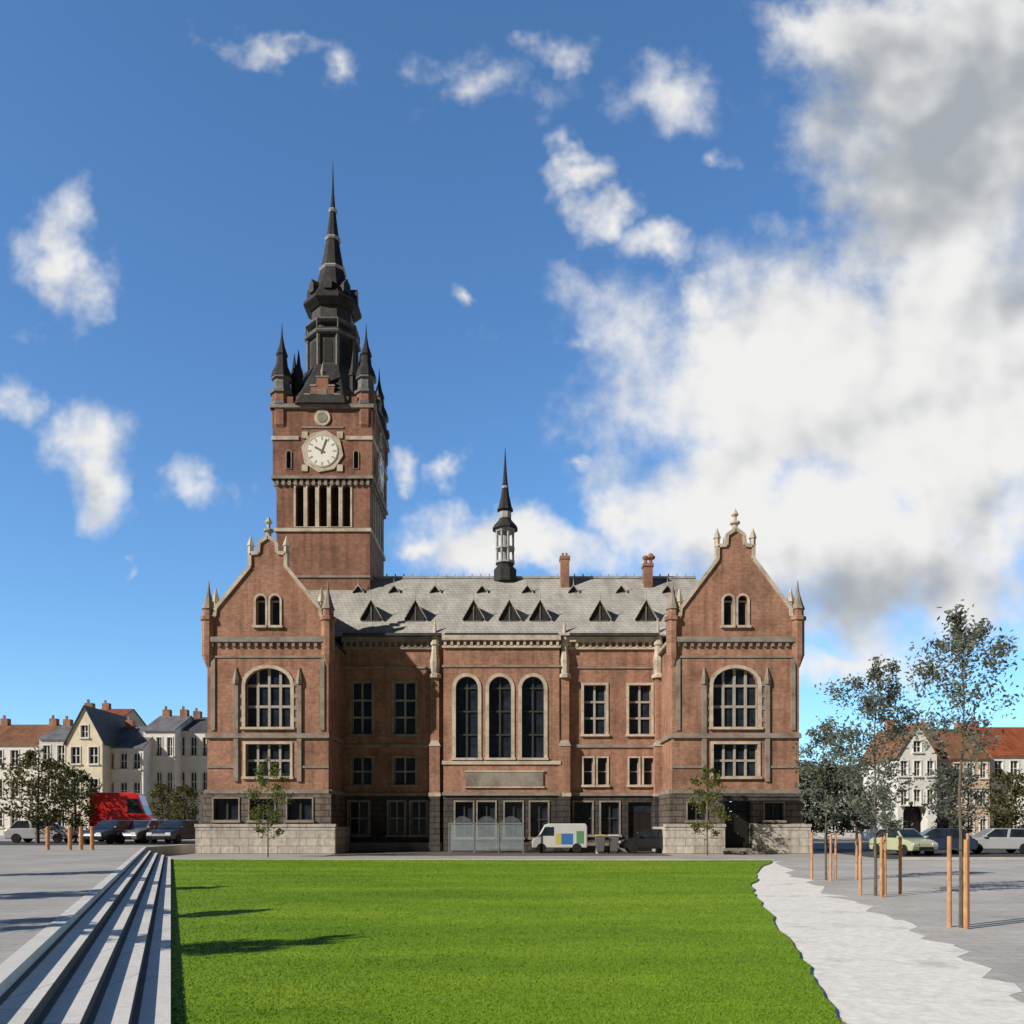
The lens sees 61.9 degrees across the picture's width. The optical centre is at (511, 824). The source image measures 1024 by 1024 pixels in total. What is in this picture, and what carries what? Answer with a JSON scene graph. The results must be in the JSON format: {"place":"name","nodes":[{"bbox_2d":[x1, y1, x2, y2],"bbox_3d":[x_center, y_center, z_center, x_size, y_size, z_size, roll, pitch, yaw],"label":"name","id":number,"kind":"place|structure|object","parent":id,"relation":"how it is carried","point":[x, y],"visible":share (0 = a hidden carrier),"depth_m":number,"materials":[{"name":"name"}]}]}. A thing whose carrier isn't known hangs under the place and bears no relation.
{"place":"outdoors","nodes":[
{"label":"outdoors","id":0,"kind":"place"},
{"bbox_2d":[37,716,72,828],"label":"house","id":1,"kind":"structure","parent":0,"point":[52,741],"depth_m":90.02,"materials":[{"name":"paint"}]},
{"bbox_2d":[55,744,65,763],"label":"window","id":2,"kind":"structure","parent":1,"relation":"in","point":[61,749],"depth_m":90.12,"materials":[{"name":"white paint"}]},
{"bbox_2d":[0,835,194,984],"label":"terrace","id":3,"kind":"structure","parent":0,"point":[41,887],"depth_m":19.26,"materials":[{"name":"grey concrete"}]},
{"bbox_2d":[0,747,80,842],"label":"tree","id":4,"kind":"object","parent":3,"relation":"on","point":[39,806],"visible":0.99,"depth_m":53.59,"materials":[{"name":"green plant"}]},
{"bbox_2d":[0,847,146,996],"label":"terrace edge","id":5,"kind":"object","parent":3,"relation":"on","point":[16,965],"visible":1,"depth_m":9.28,"materials":[{"name":"stone"}]},
{"bbox_2d":[48,766,103,841],"bbox_3d":[-29.529,-1.405,58.221,4.336,5.250,3.637,0,0,32],"label":"tree","id":6,"kind":"object","parent":3,"relation":"on","point":[78,779],"visible":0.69,"depth_m":57.72,"materials":[{"name":"green plant"}]},
{"bbox_2d":[145,781,174,819],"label":"tree","id":7,"kind":"object","parent":3,"relation":"on","point":[161,797],"visible":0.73,"depth_m":75.68,"materials":[{"name":"green plant"}]},
{"bbox_2d":[0,841,194,844],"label":"street","id":8,"kind":"structure","parent":0,"point":[77,843],"depth_m":53.21,"materials":[{"name":"asphalt"}]},
{"bbox_2d":[4,820,78,842],"bbox_3d":[-30.802,0.467,56.000,4.127,1.454,2.000,0,0,-6],"label":"parked car","id":9,"kind":"object","parent":8,"relation":"on","point":[14,833],"visible":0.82,"depth_m":55.18,"materials":[{"name":"silver metal"}]},
{"bbox_2d":[78,820,140,843],"bbox_3d":[-24.751,0.467,53.001,2.000,1.454,4.127,0,0,14],"label":"parked car","id":10,"kind":"object","parent":8,"relation":"on","point":[107,831],"visible":0.57,"depth_m":51.90,"materials":[{"name":"blue paint"}]},
{"bbox_2d":[89,792,156,841],"bbox_3d":[-27.231,-0.503,60.002,4.142,3.394,2.140,0,0,-11],"label":"parked van","id":11,"kind":"object","parent":8,"relation":"on","point":[122,806],"visible":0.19,"depth_m":58.95,"materials":[{"name":"red paint"}]},
{"bbox_2d":[117,820,171,843],"bbox_3d":[-23.220,0.467,54.002,2.000,1.454,4.127,0,0,11],"label":"parked car","id":12,"kind":"object","parent":8,"relation":"on","point":[137,829],"visible":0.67,"depth_m":52.71,"materials":[{"name":"grey paint"}]},
{"bbox_2d":[146,820,198,843],"bbox_3d":[-21.025,0.467,53.502,2.000,1.454,4.127,0,0,9],"label":"parked car","id":13,"kind":"object","parent":8,"relation":"on","point":[176,831],"visible":0.78,"depth_m":52.48,"materials":[{"name":"black paint"}]},
{"bbox_2d":[100,700,146,725],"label":"house","id":14,"kind":"structure","parent":0,"point":[132,714],"depth_m":102.15,"materials":[{"name":"orange tile"}]},
{"bbox_2d":[111,717,152,814],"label":"house","id":15,"kind":"structure","parent":0,"point":[131,769],"depth_m":88.13,"materials":[{"name":"paint"}]},
{"bbox_2d":[118,752,128,769],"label":"window","id":16,"kind":"structure","parent":15,"relation":"in","point":[124,757],"depth_m":88.12,"materials":[{"name":"white paint"}]},
{"bbox_2d":[131,752,141,769],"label":"window","id":17,"kind":"structure","parent":15,"relation":"in","point":[136,758],"depth_m":88.12,"materials":[{"name":"white paint"}]},
{"bbox_2d":[165,782,203,821],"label":"tree","id":18,"kind":"object","parent":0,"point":[183,807],"visible":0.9,"depth_m":73.70,"materials":[{"name":"green plant"}]},
{"bbox_2d":[181,708,206,823],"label":"house","id":19,"kind":"structure","parent":0,"point":[194,762],"depth_m":92.00,"materials":[{"name":"paint"}]},
{"bbox_2d":[189,736,197,756],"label":"window","id":20,"kind":"structure","parent":19,"relation":"in","point":[193,741],"depth_m":92.13,"materials":[{"name":"white paint"}]},
{"bbox_2d":[190,771,197,791],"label":"window","id":21,"kind":"structure","parent":19,"relation":"in","point":[193,776],"depth_m":92.13,"materials":[{"name":"white paint"}]},
{"bbox_2d":[171,859,846,1023],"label":"lawn","id":22,"kind":"structure","parent":0,"point":[656,902],"depth_m":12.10,"materials":[{"name":"plant"}]},
{"bbox_2d":[0,0,1023,811],"label":"sky","id":23,"kind":"structure","parent":0,"point":[688,264],"materials":[{"name":"blue"}]},
{"bbox_2d":[164,838,1023,876],"bbox_3d":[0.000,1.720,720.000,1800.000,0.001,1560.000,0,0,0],"label":"ground","id":24,"kind":"structure","parent":0,"point":[845,843],"depth_m":45.61,"materials":[{"name":"concrete"}]},
{"bbox_2d":[0,715,60,834],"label":"house","id":25,"kind":"structure","parent":24,"relation":"on","point":[15,740],"depth_m":92.15,"materials":[{"name":"paint"}]},
{"bbox_2d":[8,749,18,766],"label":"window","id":26,"kind":"structure","parent":25,"relation":"in","point":[14,752],"depth_m":92.15,"materials":[{"name":"white paint"}]},
{"bbox_2d":[0,851,170,1023],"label":"steps","id":27,"kind":"structure","parent":24,"relation":"on","point":[104,957],"depth_m":8.70,"materials":[{"name":"stone"}]},
{"bbox_2d":[63,699,126,831],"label":"house","id":28,"kind":"structure","parent":24,"relation":"on","point":[91,739],"depth_m":86.12,"materials":[{"name":"paint"}]},
{"bbox_2d":[69,746,81,764],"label":"window","id":29,"kind":"structure","parent":28,"relation":"in","point":[76,750],"depth_m":86.19,"materials":[{"name":"white paint"}]},
{"bbox_2d":[78,724,89,738],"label":"window","id":30,"kind":"structure","parent":28,"relation":"in","point":[85,729],"depth_m":86.12,"materials":[{"name":"white paint"}]},
{"bbox_2d":[87,746,99,764],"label":"window","id":31,"kind":"structure","parent":28,"relation":"in","point":[94,750],"depth_m":86.21,"materials":[{"name":"white paint"}]},
{"bbox_2d":[142,706,193,819],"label":"house","id":32,"kind":"structure","parent":24,"relation":"on","point":[164,731],"depth_m":90.15,"materials":[{"name":"paint"}]},
{"bbox_2d":[154,736,162,756],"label":"window","id":33,"kind":"structure","parent":32,"relation":"in","point":[158,741],"depth_m":90.12,"materials":[{"name":"white paint"}]},
{"bbox_2d":[165,736,173,756],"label":"window","id":34,"kind":"structure","parent":32,"relation":"in","point":[170,740],"depth_m":90.12,"materials":[{"name":"white paint"}]},
{"bbox_2d":[239,755,294,856],"bbox_3d":[-12.767,-1.004,44.704,2.468,5.449,2.811,0,0,-33],"label":"tree","id":35,"kind":"object","parent":24,"relation":"on","point":[262,780],"visible":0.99,"depth_m":44.69,"materials":[{"name":"green plant"}]},
{"bbox_2d":[171,859,774,859],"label":"kerb","id":36,"kind":"structure","parent":24,"relation":"on","point":[479,859],"depth_m":40.51,"materials":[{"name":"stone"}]},
{"bbox_2d":[326,851,671,855],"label":"forecourt","id":37,"kind":"structure","parent":24,"relation":"on","point":[482,853],"depth_m":50.12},
{"bbox_2d":[448,823,523,852],"bbox_3d":[-1.518,0.600,50.800,4.408,2.200,1.661,0,0,0],"label":"cycle shelter","id":38,"kind":"object","parent":37,"relation":"on","point":[474,834],"visible":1,"depth_m":49.97,"materials":[{"name":"metal"}]},
{"bbox_2d":[531,823,587,852],"bbox_3d":[2.824,0.822,51.500,3.342,1.744,1.590,0,0,0],"label":"parked van","id":39,"kind":"object","parent":37,"relation":"on","point":[573,837],"visible":1,"depth_m":50.73,"materials":[{"name":"white paint"}]},
{"bbox_2d":[594,834,605,852],"bbox_3d":[5.150,1.149,49.999,0.608,1.099,0.759,0,0,0],"label":"wheelie bin","id":40,"kind":"object","parent":37,"relation":"on","point":[599,842],"visible":1,"depth_m":49.70,"materials":[{"name":"grey paint"}]},
{"bbox_2d":[608,834,618,852],"bbox_3d":[5.974,1.149,50.199,0.608,1.099,0.759,0,0,0],"label":"wheelie bin","id":41,"kind":"object","parent":37,"relation":"on","point":[613,840],"visible":1,"depth_m":49.90,"materials":[{"name":"grey paint"}]},
{"bbox_2d":[619,829,662,852],"bbox_3d":[8.264,0.987,51.000,3.627,1.414,1.960,0,0,0],"label":"parked car","id":42,"kind":"object","parent":37,"relation":"on","point":[648,839],"visible":0.53,"depth_m":50.15,"materials":[{"name":"black paint"}]},
{"bbox_2d":[194,167,811,853],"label":"town hall","id":43,"kind":"structure","parent":24,"relation":"on","point":[360,697],"depth_m":53.58,"materials":[{"name":"brick"}]},
{"bbox_2d":[210,797,240,822],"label":"window","id":44,"kind":"structure","parent":43,"relation":"in","point":[227,809],"depth_m":50.19,"materials":[{"name":"stone"}]},
{"bbox_2d":[252,593,267,627],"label":"window","id":45,"kind":"structure","parent":43,"relation":"in","point":[262,603],"depth_m":50.23,"materials":[{"name":"stone"}]},
{"bbox_2d":[246,797,276,822],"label":"window","id":46,"kind":"structure","parent":43,"relation":"in","point":[259,802],"depth_m":50.19,"materials":[{"name":"stone"}]},
{"bbox_2d":[240,665,294,729],"bbox_3d":[-14.300,-7.450,50.105,3.170,3.800,0.550,0,0,0],"label":"window","id":47,"kind":"structure","parent":43,"relation":"in","point":[270,693],"depth_m":50.38,"materials":[{"name":"stone"}]},
{"bbox_2d":[241,741,293,778],"bbox_3d":[-14.300,-3.750,50.080,3.020,2.200,0.500,0,0,0],"label":"window","id":48,"kind":"structure","parent":43,"relation":"in","point":[283,754],"depth_m":50.33,"materials":[{"name":"stone"}]},
{"bbox_2d":[266,593,282,627],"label":"window","id":49,"kind":"structure","parent":43,"relation":"in","point":[276,602],"depth_m":50.27,"materials":[{"name":"stone"}]},
{"bbox_2d":[284,797,314,822],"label":"window","id":50,"kind":"structure","parent":43,"relation":"in","point":[301,811],"depth_m":50.19,"materials":[{"name":"stone"}]},
{"bbox_2d":[347,800,370,836],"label":"window","id":51,"kind":"structure","parent":43,"relation":"in","point":[359,809],"depth_m":54.33,"materials":[{"name":"stone"}]},
{"bbox_2d":[348,680,374,736],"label":"window","id":52,"kind":"structure","parent":43,"relation":"in","point":[363,694],"depth_m":54.33,"materials":[{"name":"stone"}]},
{"bbox_2d":[348,756,374,786],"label":"window","id":53,"kind":"structure","parent":43,"relation":"in","point":[363,766],"depth_m":54.33,"materials":[{"name":"stone"}]},
{"bbox_2d":[386,800,406,836],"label":"window","id":54,"kind":"structure","parent":43,"relation":"in","point":[397,808],"depth_m":54.33,"materials":[{"name":"stone"}]},
{"bbox_2d":[390,680,418,736],"bbox_3d":[-6.780,-7.330,54.080,1.790,3.560,0.500,0,0,0],"label":"window","id":55,"kind":"structure","parent":43,"relation":"in","point":[406,695],"depth_m":54.33,"materials":[{"name":"stone"}]},
{"bbox_2d":[391,756,418,786],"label":"window","id":56,"kind":"structure","parent":43,"relation":"in","point":[406,767],"depth_m":54.33,"materials":[{"name":"stone"}]},
{"bbox_2d":[408,800,428,836],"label":"window","id":57,"kind":"structure","parent":43,"relation":"in","point":[419,807],"depth_m":54.33,"materials":[{"name":"stone"}]},
{"bbox_2d":[453,800,474,839],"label":"window","id":58,"kind":"structure","parent":43,"relation":"in","point":[465,809],"depth_m":53.83,"materials":[{"name":"stone"}]},
{"bbox_2d":[451,673,481,759],"bbox_3d":[-2.830,-6.750,53.580,1.950,5.460,0.500,0,0,0],"label":"window","id":59,"kind":"structure","parent":43,"relation":"in","point":[466,696],"depth_m":53.83,"materials":[{"name":"stone"}]},
{"bbox_2d":[475,800,497,839],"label":"window","id":60,"kind":"structure","parent":43,"relation":"in","point":[486,810],"depth_m":53.83,"materials":[{"name":"stone"}]},
{"bbox_2d":[484,673,515,759],"bbox_3d":[-0.750,-6.750,53.580,1.950,5.460,0.500,0,0,0],"label":"window","id":61,"kind":"structure","parent":43,"relation":"in","point":[500,695],"depth_m":53.83,"materials":[{"name":"glass"}]},
{"bbox_2d":[502,800,524,839],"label":"window","id":62,"kind":"structure","parent":43,"relation":"in","point":[513,810],"depth_m":53.83,"materials":[{"name":"stone"}]},
{"bbox_2d":[517,673,548,759],"bbox_3d":[1.310,-6.750,53.580,1.950,5.460,0.500,0,0,0],"label":"window","id":63,"kind":"structure","parent":43,"relation":"in","point":[532,696],"depth_m":53.83,"materials":[{"name":"stone"}]},
{"bbox_2d":[528,800,549,839],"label":"window","id":64,"kind":"structure","parent":43,"relation":"in","point":[539,810],"depth_m":53.83,"materials":[{"name":"glass"}]},
{"bbox_2d":[572,801,594,836],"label":"window","id":65,"kind":"structure","parent":43,"relation":"in","point":[582,811],"depth_m":54.33,"materials":[{"name":"stone"}]},
{"bbox_2d":[581,756,595,786],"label":"window","id":66,"kind":"structure","parent":43,"relation":"in","point":[588,762],"depth_m":54.25,"materials":[{"name":"stone"}]},
{"bbox_2d":[580,683,609,736],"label":"window","id":67,"kind":"structure","parent":43,"relation":"in","point":[592,697],"depth_m":54.33,"materials":[{"name":"stone"}]},
{"bbox_2d":[595,756,609,786],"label":"window","id":68,"kind":"structure","parent":43,"relation":"in","point":[602,762],"depth_m":54.25,"materials":[{"name":"stone"}]},
{"bbox_2d":[599,801,621,836],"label":"window","id":69,"kind":"structure","parent":43,"relation":"in","point":[609,811],"depth_m":54.33,"materials":[{"name":"stone"}]},
{"bbox_2d":[627,756,641,786],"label":"window","id":70,"kind":"structure","parent":43,"relation":"in","point":[632,760],"depth_m":54.33,"materials":[{"name":"stone"}]},
{"bbox_2d":[628,803,650,850],"bbox_3d":[8.100,0.150,54.255,1.480,3.060,0.130,0,0,0],"label":"door","id":71,"kind":"structure","parent":43,"relation":"in","point":[639,814],"depth_m":54.25,"materials":[{"name":"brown wood"}]},
{"bbox_2d":[625,683,654,736],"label":"window","id":72,"kind":"structure","parent":43,"relation":"in","point":[637,697],"depth_m":54.33,"materials":[{"name":"stone"}]},
{"bbox_2d":[642,756,653,786],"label":"window","id":73,"kind":"structure","parent":43,"relation":"in","point":[647,761],"depth_m":54.33,"materials":[{"name":"stone"}]},
{"bbox_2d":[685,802,708,822],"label":"window","id":74,"kind":"structure","parent":43,"relation":"in","point":[691,814],"depth_m":50.19,"materials":[{"name":"stone"}]},
{"bbox_2d":[721,593,735,627],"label":"window","id":75,"kind":"structure","parent":43,"relation":"in","point":[726,601],"depth_m":50.25,"materials":[{"name":"stone"}]},
{"bbox_2d":[709,665,762,729],"bbox_3d":[13.100,-7.450,50.105,3.170,3.800,0.550,0,0,0],"label":"window","id":76,"kind":"structure","parent":43,"relation":"in","point":[733,693],"depth_m":50.38,"materials":[{"name":"stone"}]},
{"bbox_2d":[711,741,761,778],"bbox_3d":[13.100,-3.750,50.080,3.020,2.200,0.500,0,0,0],"label":"window","id":77,"kind":"structure","parent":43,"relation":"in","point":[736,761],"depth_m":50.33,"materials":[{"name":"stone"}]},
{"bbox_2d":[725,802,748,847],"bbox_3d":[13.200,0.180,50.265,1.540,3.000,0.130,0,0,0],"label":"door","id":78,"kind":"structure","parent":43,"relation":"in","point":[736,832],"depth_m":50.27,"materials":[{"name":"brown wood"}]},
{"bbox_2d":[736,593,750,627],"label":"window","id":79,"kind":"structure","parent":43,"relation":"in","point":[740,601],"depth_m":50.25,"materials":[{"name":"stone"}]},
{"bbox_2d":[762,802,786,822],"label":"window","id":80,"kind":"structure","parent":43,"relation":"in","point":[772,811],"depth_m":50.10,"materials":[{"name":"stone"}]},
{"bbox_2d":[684,764,737,854],"bbox_3d":[10.972,-0.829,47.164,2.523,5.099,2.808,0,0,-18],"label":"tree","id":81,"kind":"object","parent":24,"relation":"on","point":[708,798],"visible":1,"depth_m":47.15,"materials":[{"name":"green plant"}]},
{"bbox_2d":[799,761,837,835],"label":"tree","id":82,"kind":"object","parent":24,"relation":"on","point":[815,828],"visible":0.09,"depth_m":83.59,"materials":[{"name":"green plant"}]},
{"bbox_2d":[799,759,876,844],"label":"tree","id":83,"kind":"object","parent":24,"relation":"on","point":[843,824],"visible":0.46,"depth_m":71.12,"materials":[{"name":"green plant"}]},
{"bbox_2d":[833,782,887,834],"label":"tree","id":84,"kind":"object","parent":24,"relation":"on","point":[859,825],"visible":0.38,"depth_m":79.37,"materials":[{"name":"green plant"}]},
{"bbox_2d":[876,786,913,829],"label":"tree","id":85,"kind":"object","parent":24,"relation":"on","point":[891,807],"visible":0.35,"depth_m":85.37,"materials":[{"name":"green plant"}]},
{"bbox_2d":[858,716,939,839],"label":"house","id":86,"kind":"structure","parent":24,"relation":"on","point":[917,757],"depth_m":84.13,"materials":[{"name":"white paint"}]},
{"bbox_2d":[903,805,920,832],"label":"archway door","id":87,"kind":"structure","parent":86,"relation":"in","point":[913,816],"depth_m":85.49,"materials":[{"name":"brown wood"}]},
{"bbox_2d":[912,760,922,776],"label":"window","id":88,"kind":"structure","parent":86,"relation":"in","point":[916,763],"depth_m":84.15,"materials":[{"name":"white paint"}]},
{"bbox_2d":[912,740,923,753],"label":"window","id":89,"kind":"structure","parent":86,"relation":"in","point":[917,748],"depth_m":84.13,"materials":[{"name":"white paint"}]},
{"bbox_2d":[921,763,989,834],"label":"tree","id":90,"kind":"object","parent":24,"relation":"on","point":[951,808],"visible":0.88,"depth_m":71.48,"materials":[{"name":"green plant"}]},
{"bbox_2d":[799,760,859,837],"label":"house","id":91,"kind":"structure","parent":0,"point":[846,834],"depth_m":110.00,"materials":[{"name":"white wood"}]},
{"bbox_2d":[750,861,1023,1023],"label":"path","id":92,"kind":"structure","parent":0,"point":[870,968],"depth_m":10.36,"materials":[{"name":"white concrete"}]},
{"bbox_2d":[776,861,1023,1002],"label":"pavement","id":93,"kind":"structure","parent":0,"point":[992,936],"depth_m":19.23,"materials":[{"name":"grey concrete"}]},
{"bbox_2d":[811,831,836,880],"bbox_3d":[9.630,0.960,26.053,0.807,1.520,0.718,0,0,0],"label":"tree support","id":94,"kind":"object","parent":93,"relation":"on","point":[835,854],"visible":0.95,"depth_m":26.32,"materials":[{"name":"wood"}]},
{"bbox_2d":[790,719,865,879],"bbox_3d":[9.695,-0.769,26.216,2.246,4.980,2.226,0,0,0],"label":"tree","id":95,"kind":"object","parent":93,"relation":"on","point":[828,804],"visible":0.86,"depth_m":26.13,"materials":[{"name":"green plant"}]},
{"bbox_2d":[855,834,858,879],"bbox_3d":[10.731,1.010,26.562,0.102,1.420,0.102,0,0,-22],"label":"timber stake","id":96,"kind":"object","parent":93,"relation":"on","point":[856,856],"visible":1,"depth_m":26.53,"materials":[{"name":"wood"}]},
{"bbox_2d":[807,654,930,895],"bbox_3d":[8.825,-1.190,20.749,2.635,5.821,2.264,0,0,-18],"label":"tree","id":97,"kind":"object","parent":93,"relation":"on","point":[868,702],"visible":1,"depth_m":20.42,"materials":[{"name":"green plant"}]},
{"bbox_2d":[859,833,886,896],"bbox_3d":[8.729,0.960,20.400,0.669,1.520,0.597,0,0,0],"label":"tree support","id":98,"kind":"object","parent":93,"relation":"on","point":[883,865],"visible":1,"depth_m":20.62,"materials":[{"name":"wood"}]},
{"bbox_2d":[898,836,902,893],"bbox_3d":[9.549,1.010,20.988,0.102,1.420,0.102,0,0,-22],"label":"timber stake","id":99,"kind":"object","parent":93,"relation":"on","point":[900,847],"visible":1,"depth_m":20.95,"materials":[{"name":"wood"}]},
{"bbox_2d":[947,833,969,928],"bbox_3d":[7.454,0.935,14.126,0.374,1.570,0.338,0,0,0],"label":"tree support","id":100,"kind":"object","parent":93,"relation":"on","point":[966,911],"visible":1,"depth_m":14.22,"materials":[{"name":"wood"}]},
{"bbox_2d":[895,599,1023,927],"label":"tree","id":101,"kind":"object","parent":93,"relation":"on","point":[964,641],"visible":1,"depth_m":14.14,"materials":[{"name":"green plant"}]},
{"bbox_2d":[813,849,1023,858],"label":"road","id":102,"kind":"structure","parent":0,"point":[892,854],"depth_m":49.89,"materials":[{"name":"asphalt"}]},
{"bbox_2d":[869,829,938,855],"bbox_3d":[21.755,0.967,47.502,1.940,1.454,3.627,0,0,-14],"label":"parked car","id":103,"kind":"object","parent":102,"relation":"on","point":[913,840],"visible":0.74,"depth_m":46.68,"materials":[{"name":"green paint"}]},
{"bbox_2d":[910,828,977,853],"bbox_3d":[24.305,0.967,49.000,4.027,1.454,2.000,0,0,11],"label":"parked car","id":104,"kind":"object","parent":102,"relation":"on","point":[938,835],"visible":0.28,"depth_m":48.16,"materials":[{"name":"blue paint"}]},
{"bbox_2d":[902,857,1023,859],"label":"street kerb","id":105,"kind":"structure","parent":102,"relation":"on","point":[957,858],"depth_m":41.40,"materials":[{"name":"stone"}]},
{"bbox_2d":[970,828,1023,853],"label":"parked car","id":106,"kind":"object","parent":102,"relation":"on","point":[1010,840],"visible":0.62,"depth_m":49.20,"materials":[{"name":"silver metal"}]},
{"bbox_2d":[976,769,1023,828],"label":"tree","id":107,"kind":"object","parent":102,"relation":"on","point":[1010,815],"visible":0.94,"depth_m":59.94,"materials":[{"name":"green plant"}]},
{"bbox_2d":[919,719,991,834],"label":"house","id":108,"kind":"structure","parent":0,"point":[956,748],"depth_m":86.06,"materials":[{"name":"paint"}]},
{"bbox_2d":[967,718,1023,827],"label":"house","id":109,"kind":"structure","parent":0,"point":[1011,759],"depth_m":88.23,"materials":[{"name":"white wood"}]},
{"bbox_2d":[1009,760,1019,773],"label":"window","id":110,"kind":"structure","parent":109,"relation":"in","point":[1012,763],"depth_m":88.12,"materials":[{"name":"white paint"}]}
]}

